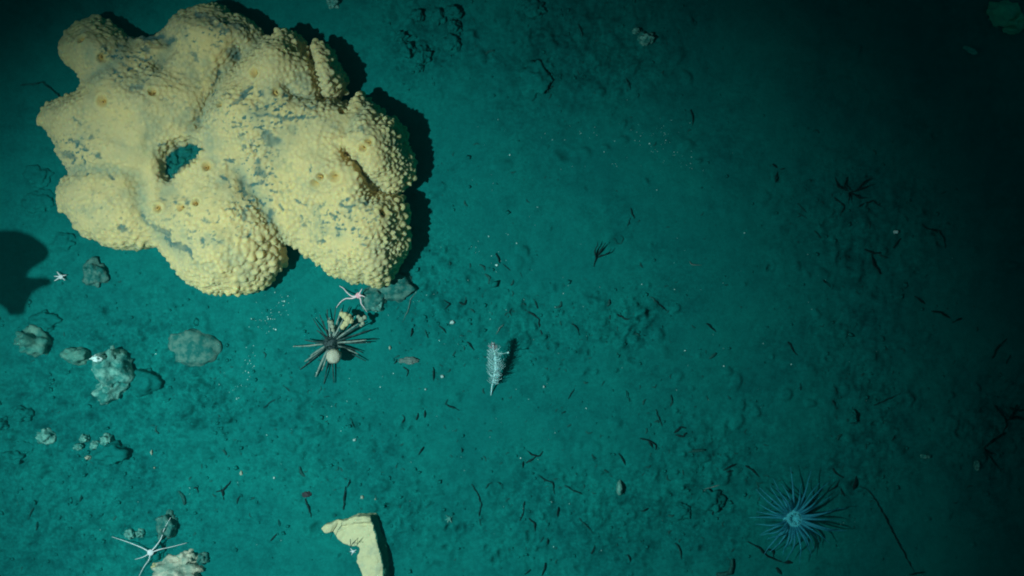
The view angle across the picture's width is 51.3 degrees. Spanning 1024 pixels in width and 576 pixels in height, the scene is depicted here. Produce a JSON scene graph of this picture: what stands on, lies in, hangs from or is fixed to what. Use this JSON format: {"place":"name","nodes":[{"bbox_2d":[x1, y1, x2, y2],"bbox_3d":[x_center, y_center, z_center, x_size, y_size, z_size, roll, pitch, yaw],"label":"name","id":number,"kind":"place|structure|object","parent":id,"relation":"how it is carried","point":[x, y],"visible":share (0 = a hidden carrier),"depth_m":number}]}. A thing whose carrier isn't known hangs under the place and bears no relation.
{"place":"outdoors","nodes":[
{"label":"outdoors","id":0,"kind":"place"},
{"bbox_2d":[0,0,1023,575],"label":"seabed","id":1,"kind":"structure","parent":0,"point":[854,82],"depth_m":2.00},
{"bbox_2d":[0,416,9,430],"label":"rock","id":2,"kind":"object","parent":1,"relation":"on","point":[4,425],"visible":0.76,"depth_m":1.98},
{"bbox_2d":[2,446,26,464],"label":"rock","id":3,"kind":"object","parent":1,"relation":"on","point":[13,456],"visible":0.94,"depth_m":1.98},
{"bbox_2d":[10,405,34,421],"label":"rock","id":4,"kind":"object","parent":1,"relation":"on","point":[21,413],"visible":0.99,"depth_m":1.98},
{"bbox_2d":[13,324,52,356],"bbox_3d":[-0.892,0.099,1.993,0.071,0.108,0.055,34,90,0],"label":"rock","id":5,"kind":"object","parent":1,"relation":"on","point":[33,340],"visible":0.94,"depth_m":1.97},
{"bbox_2d":[21,188,54,213],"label":"rock","id":6,"kind":"object","parent":1,"relation":"on","point":[39,200],"visible":1,"depth_m":2.00},
{"bbox_2d":[22,164,53,187],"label":"rock","id":7,"kind":"object","parent":1,"relation":"on","point":[37,175],"visible":1,"depth_m":2.00},
{"bbox_2d":[20,82,60,96],"bbox_3d":[-0.874,-0.374,1.997,0.090,0.008,0.021,19,90,0],"label":"twig","id":8,"kind":"object","parent":1,"relation":"on","point":[32,84],"visible":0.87,"depth_m":1.99},
{"bbox_2d":[28,309,61,331],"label":"rock","id":9,"kind":"object","parent":1,"relation":"on","point":[45,320],"visible":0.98,"depth_m":1.99},
{"bbox_2d":[35,427,55,444],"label":"rock","id":10,"kind":"object","parent":1,"relation":"on","point":[46,436],"visible":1,"depth_m":1.98},
{"bbox_2d":[54,272,65,280],"bbox_3d":[-0.845,-0.022,1.993,0.024,0.007,0.018,0,90,0],"label":"starfish","id":11,"kind":"object","parent":1,"relation":"on","point":[60,276],"visible":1,"depth_m":1.99},
{"bbox_2d":[53,232,76,249],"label":"rock","id":12,"kind":"object","parent":1,"relation":"on","point":[64,241],"visible":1,"depth_m":2.00},
{"bbox_2d":[59,347,91,365],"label":"rock","id":13,"kind":"object","parent":1,"relation":"on","point":[78,356],"visible":0.95,"depth_m":1.98},
{"bbox_2d":[73,443,83,450],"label":"pebble","id":14,"kind":"object","parent":1,"relation":"on","point":[78,446],"visible":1,"depth_m":1.99},
{"bbox_2d":[79,434,89,442],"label":"rock","id":15,"kind":"object","parent":1,"relation":"on","point":[84,438],"visible":1,"depth_m":1.98},
{"bbox_2d":[89,440,99,449],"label":"rock","id":16,"kind":"object","parent":1,"relation":"on","point":[93,444],"visible":0.74,"depth_m":1.98},
{"bbox_2d":[82,256,108,287],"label":"rock","id":17,"kind":"object","parent":1,"relation":"on","point":[94,272],"visible":1,"depth_m":1.99},
{"bbox_2d":[100,433,114,445],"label":"rock","id":18,"kind":"object","parent":1,"relation":"on","point":[106,438],"visible":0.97,"depth_m":1.98},
{"bbox_2d":[90,441,128,465],"bbox_3d":[-0.749,0.307,1.993,0.073,0.056,0.047,0,90,0],"label":"rock","id":19,"kind":"object","parent":1,"relation":"on","point":[111,453],"visible":0.98,"depth_m":1.98},
{"bbox_2d":[91,382,129,404],"bbox_3d":[-0.749,0.188,2.003,0.071,0.087,0.053,-24,90,0],"label":"rock","id":20,"kind":"object","parent":1,"relation":"on","point":[103,395],"visible":0.7,"depth_m":1.98},
{"bbox_2d":[91,345,134,387],"bbox_3d":[-0.739,0.149,2.002,0.076,0.142,0.084,-36,90,0],"label":"rock","id":21,"kind":"object","parent":1,"relation":"on","point":[112,368],"visible":0.82,"depth_m":1.96},
{"bbox_2d":[89,354,105,361],"bbox_3d":[-0.753,0.127,1.942,0.027,0.046,0.014,0,90,0],"label":"shell chip","id":22,"kind":"object","parent":21,"relation":"on","point":[97,357],"visible":1,"depth_m":1.93},
{"bbox_2d":[124,528,135,539],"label":"pebble","id":23,"kind":"object","parent":1,"relation":"on","point":[129,534],"visible":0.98,"depth_m":1.98},
{"bbox_2d":[135,528,145,537],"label":"pebble","id":24,"kind":"object","parent":1,"relation":"on","point":[140,532],"visible":1,"depth_m":1.99},
{"bbox_2d":[130,368,162,397],"bbox_3d":[-0.685,0.177,2.002,0.066,0.072,0.056,0,90,0],"label":"rock","id":25,"kind":"object","parent":1,"relation":"on","point":[147,381],"visible":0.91,"depth_m":1.98},
{"bbox_2d":[113,517,184,575],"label":"brittle star","id":26,"kind":"object","parent":1,"relation":"on","point":[150,552],"visible":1,"depth_m":1.98},
{"bbox_2d":[155,509,177,539],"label":"rock","id":27,"kind":"object","parent":1,"relation":"on","point":[170,527],"visible":0.96,"depth_m":1.98},
{"bbox_2d":[151,554,204,575],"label":"rock","id":28,"kind":"object","parent":1,"relation":"on","point":[170,565],"visible":0.82,"depth_m":1.98},
{"bbox_2d":[176,548,197,564],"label":"rock","id":29,"kind":"object","parent":1,"relation":"on","point":[185,557],"visible":0.98,"depth_m":1.98},
{"bbox_2d":[168,329,221,366],"bbox_3d":[-0.595,0.112,2.002,0.105,0.046,0.072,0,90,0],"label":"rock","id":30,"kind":"object","parent":1,"relation":"on","point":[192,347],"visible":1,"depth_m":1.99},
{"bbox_2d":[196,552,209,565],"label":"rock","id":31,"kind":"object","parent":1,"relation":"on","point":[202,558],"visible":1,"depth_m":1.99},
{"bbox_2d":[216,481,230,499],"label":"twig","id":32,"kind":"object","parent":1,"relation":"on","point":[222,490],"visible":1,"depth_m":2.00},
{"bbox_2d":[36,2,417,296],"bbox_3d":[-0.522,-0.254,1.931,0.698,0.159,0.542,0,90,0],"label":"sponge","id":33,"kind":"object","parent":1,"relation":"on","point":[214,149],"visible":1,"depth_m":1.89},
{"bbox_2d":[302,491,311,497],"bbox_3d":[-0.383,0.386,1.994,0.020,0.014,0.012,0,90,0],"label":"scrap","id":34,"kind":"object","parent":1,"relation":"on","point":[305,494],"visible":1,"depth_m":1.99},
{"bbox_2d":[326,0,340,8],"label":"rock","id":35,"kind":"object","parent":1,"relation":"on","point":[331,4],"visible":1,"depth_m":1.99},
{"bbox_2d":[293,306,376,382],"bbox_3d":[-0.335,0.106,1.978,0.154,0.033,0.122,-35,90,0],"label":"sea urchin","id":36,"kind":"object","parent":1,"relation":"on","point":[330,341],"visible":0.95,"depth_m":1.98},
{"bbox_2d":[327,320,334,331],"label":"sponge tuft","id":37,"kind":"object","parent":36,"relation":"on","point":[331,323],"visible":1,"depth_m":1.96},
{"bbox_2d":[326,349,341,363],"bbox_3d":[-0.326,0.125,1.954,0.029,0.028,0.027,0,90,0],"label":"ball sponge","id":38,"kind":"object","parent":36,"relation":"on","point":[333,356],"visible":1,"depth_m":1.94},
{"bbox_2d":[339,311,353,329],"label":"sponge tuft","id":39,"kind":"object","parent":36,"relation":"on","point":[347,318],"visible":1,"depth_m":1.95},
{"bbox_2d":[356,315,366,326],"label":"sponge tuft","id":40,"kind":"object","parent":36,"relation":"on","point":[360,318],"visible":1,"depth_m":1.96},
{"bbox_2d":[342,486,345,509],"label":"twig","id":41,"kind":"object","parent":1,"relation":"on","point":[344,498],"visible":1,"depth_m":1.99},
{"bbox_2d":[336,286,366,311],"bbox_3d":[-0.297,0.020,1.982,0.059,0.032,0.043,8,90,0],"label":"brittle star","id":42,"kind":"object","parent":1,"relation":"on","point":[358,295],"visible":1,"depth_m":1.98},
{"bbox_2d":[321,513,390,575],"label":"sponge","id":43,"kind":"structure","parent":1,"relation":"on","point":[364,530],"depth_m":1.97},
{"bbox_2d":[359,286,386,311],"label":"rock","id":44,"kind":"object","parent":1,"relation":"on","point":[372,298],"visible":0.73,"depth_m":1.98},
{"bbox_2d":[371,302,383,311],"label":"rock","id":45,"kind":"object","parent":1,"relation":"on","point":[380,308],"visible":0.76,"depth_m":1.99},
{"bbox_2d":[380,273,417,302],"bbox_3d":[-0.217,-0.001,2.001,0.080,0.050,0.060,0,90,0],"label":"rock","id":46,"kind":"object","parent":1,"relation":"on","point":[400,288],"visible":0.68,"depth_m":1.98},
{"bbox_2d":[393,30,409,42],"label":"rock","id":47,"kind":"object","parent":1,"relation":"on","point":[400,36],"visible":0.98,"depth_m":1.99},
{"bbox_2d":[398,41,416,58],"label":"rock","id":48,"kind":"object","parent":1,"relation":"on","point":[408,50],"visible":1,"depth_m":1.99},
{"bbox_2d":[398,357,418,364],"bbox_3d":[-0.195,0.136,2.004,0.043,0.016,0.015,0,90,0],"label":"crust","id":49,"kind":"object","parent":1,"relation":"on","point":[409,360],"visible":1,"depth_m":2.00},
{"bbox_2d":[408,8,424,21],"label":"rock","id":50,"kind":"object","parent":1,"relation":"on","point":[417,15],"visible":1,"depth_m":1.99},
{"bbox_2d":[414,63,424,72],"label":"rock","id":51,"kind":"object","parent":1,"relation":"on","point":[419,68],"visible":1,"depth_m":2.00},
{"bbox_2d":[414,45,431,64],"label":"rock","id":52,"kind":"object","parent":1,"relation":"on","point":[422,55],"visible":0.96,"depth_m":1.99},
{"bbox_2d":[430,7,446,25],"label":"rock","id":53,"kind":"object","parent":1,"relation":"on","point":[437,17],"visible":1,"depth_m":2.00},
{"bbox_2d":[441,33,460,53],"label":"rock","id":54,"kind":"object","parent":1,"relation":"on","point":[450,42],"visible":1,"depth_m":2.00},
{"bbox_2d":[444,4,463,19],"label":"rock","id":55,"kind":"object","parent":1,"relation":"on","point":[453,12],"visible":0.98,"depth_m":1.99},
{"bbox_2d":[447,20,462,34],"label":"rock","id":56,"kind":"object","parent":1,"relation":"on","point":[454,27],"visible":1,"depth_m":2.00},
{"bbox_2d":[471,484,481,524],"bbox_3d":[-0.062,0.405,1.997,0.012,0.008,0.081,-12,90,0],"label":"twig","id":57,"kind":"object","parent":1,"relation":"on","point":[479,501],"visible":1,"depth_m":1.99},
{"bbox_2d":[486,343,508,394],"bbox_3d":[-0.026,0.149,1.962,0.043,0.081,0.105,0,90,0],"label":"sea pen","id":58,"kind":"object","parent":1,"relation":"on","point":[495,363],"visible":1,"depth_m":1.96},
{"bbox_2d":[0,0,1023,575],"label":"silt crumbs","id":59,"kind":"object","parent":1,"relation":"on","point":[196,320],"visible":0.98,"depth_m":2.00},
{"bbox_2d":[155,99,876,550],"bbox_3d":[0.026,0.070,1.999,1.598,0.019,0.850,0,90,0],"label":"shell grit","id":60,"kind":"object","parent":1,"relation":"on","point":[495,265],"visible":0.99,"depth_m":2.00},
{"bbox_2d":[17,2,1021,575],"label":"debris","id":61,"kind":"object","parent":1,"relation":"on","point":[731,568],"visible":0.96,"depth_m":2.00},
{"bbox_2d":[522,451,542,467],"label":"twig","id":62,"kind":"object","parent":1,"relation":"on","point":[530,460],"visible":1,"depth_m":2.00},
{"bbox_2d":[525,310,540,327],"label":"twig","id":63,"kind":"object","parent":1,"relation":"on","point":[534,315],"visible":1,"depth_m":2.00},
{"bbox_2d":[521,0,546,19],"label":"rock","id":64,"kind":"object","parent":1,"relation":"on","point":[534,9],"visible":1,"depth_m":1.99},
{"bbox_2d":[518,59,552,100],"bbox_3d":[0.041,-0.391,2.005,0.068,0.031,0.074,-23,90,0],"label":"rock","id":65,"kind":"object","parent":1,"relation":"on","point":[535,79],"visible":1,"depth_m":2.00},
{"bbox_2d":[594,243,610,265],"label":"twig","id":66,"kind":"object","parent":1,"relation":"on","point":[595,253],"visible":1,"depth_m":1.99},
{"bbox_2d":[616,480,622,494],"bbox_3d":[0.201,0.373,1.995,0.012,0.034,0.029,0,90,0],"label":"shell","id":67,"kind":"object","parent":1,"relation":"on","point":[619,487],"visible":1,"depth_m":1.98},
{"bbox_2d":[632,27,639,33],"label":"pebble","id":68,"kind":"object","parent":1,"relation":"on","point":[636,30],"visible":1,"depth_m":1.99},
{"bbox_2d":[637,31,654,45],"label":"rock","id":69,"kind":"object","parent":1,"relation":"on","point":[644,39],"visible":1,"depth_m":1.99},
{"bbox_2d":[640,438,656,449],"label":"twig","id":70,"kind":"object","parent":1,"relation":"on","point":[650,442],"visible":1,"depth_m":2.00},
{"bbox_2d":[674,426,686,436],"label":"twig","id":71,"kind":"object","parent":1,"relation":"on","point":[677,429],"visible":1,"depth_m":2.00},
{"bbox_2d":[670,503,691,520],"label":"rock","id":72,"kind":"object","parent":1,"relation":"on","point":[679,511],"visible":1,"depth_m":2.00},
{"bbox_2d":[697,489,725,512],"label":"rock","id":73,"kind":"object","parent":1,"relation":"on","point":[710,500],"visible":1,"depth_m":1.99},
{"bbox_2d":[747,541,783,562],"bbox_3d":[0.474,0.493,1.994,0.084,0.006,0.016,23,90,0],"label":"twig","id":74,"kind":"object","parent":1,"relation":"on","point":[765,554],"visible":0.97,"depth_m":1.99},
{"bbox_2d":[749,467,845,559],"bbox_3d":[0.523,0.419,1.972,0.172,0.071,0.163,-29,90,0],"label":"tube anemone","id":75,"kind":"object","parent":1,"relation":"on","point":[794,521],"visible":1,"depth_m":1.96},
{"bbox_2d":[827,481,844,496],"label":"twig","id":76,"kind":"object","parent":1,"relation":"on","point":[835,487],"visible":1,"depth_m":2.00},
{"bbox_2d":[847,409,857,423],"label":"pebble","id":77,"kind":"object","parent":1,"relation":"on","point":[852,415],"visible":1,"depth_m":1.99},
{"bbox_2d":[835,177,872,203],"bbox_3d":[0.638,-0.182,1.990,0.067,0.017,0.052,0,90,0],"label":"twig","id":78,"kind":"object","parent":1,"relation":"on","point":[856,190],"visible":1,"depth_m":1.99},
{"bbox_2d":[853,476,856,489],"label":"twig","id":79,"kind":"object","parent":1,"relation":"on","point":[854,485],"visible":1,"depth_m":1.99},
{"bbox_2d":[865,249,880,273],"bbox_3d":[0.677,-0.049,1.993,0.037,0.009,0.048,0,90,0],"label":"twig","id":80,"kind":"object","parent":1,"relation":"on","point":[874,265],"visible":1,"depth_m":1.99},
{"bbox_2d":[860,486,913,570],"bbox_3d":[0.709,0.451,1.995,0.012,0.006,0.197,-32,90,0],"label":"twig","id":81,"kind":"object","parent":1,"relation":"on","point":[890,527],"visible":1,"depth_m":1.99},
{"bbox_2d":[920,454,930,458],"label":"pebble","id":82,"kind":"object","parent":1,"relation":"on","point":[925,456],"visible":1,"depth_m":1.99},
{"bbox_2d":[922,224,945,247],"bbox_3d":[0.794,-0.102,1.992,0.063,0.007,0.016,45,90,0],"label":"twig","id":83,"kind":"object","parent":1,"relation":"on","point":[939,231],"visible":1,"depth_m":1.99},
{"bbox_2d":[931,311,961,322],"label":"twig","id":84,"kind":"object","parent":1,"relation":"on","point":[943,314],"visible":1,"depth_m":1.99},
{"bbox_2d":[974,460,979,470],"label":"pebble","id":85,"kind":"object","parent":1,"relation":"on","point":[977,465],"visible":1,"depth_m":1.99},
{"bbox_2d":[984,432,1005,453],"bbox_3d":[0.899,0.288,1.991,0.034,0.012,0.045,12,90,0],"label":"twig","id":86,"kind":"object","parent":1,"relation":"on","point":[995,438],"visible":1,"depth_m":1.99},
{"bbox_2d":[992,339,1006,358],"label":"twig","id":87,"kind":"object","parent":1,"relation":"on","point":[998,346],"visible":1,"depth_m":1.99},
{"bbox_2d":[986,0,1021,27],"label":"rock","id":88,"kind":"object","parent":1,"relation":"on","point":[1003,13],"visible":0.86,"depth_m":1.98},
{"bbox_2d":[994,404,1023,432],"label":"twig","id":89,"kind":"object","parent":1,"relation":"on","point":[1011,417],"visible":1,"depth_m":1.98},
{"bbox_2d":[1002,26,1022,34],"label":"rock","id":90,"kind":"object","parent":1,"relation":"on","point":[1010,30],"visible":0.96,"depth_m":1.99},
{"bbox_2d":[1008,13,1023,32],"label":"rock","id":91,"kind":"object","parent":1,"relation":"on","point":[1017,22],"visible":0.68,"depth_m":1.98},
{"bbox_2d":[963,46,976,54],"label":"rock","id":92,"kind":"object","parent":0,"point":[970,50],"visible":1,"depth_m":2.00}
]}

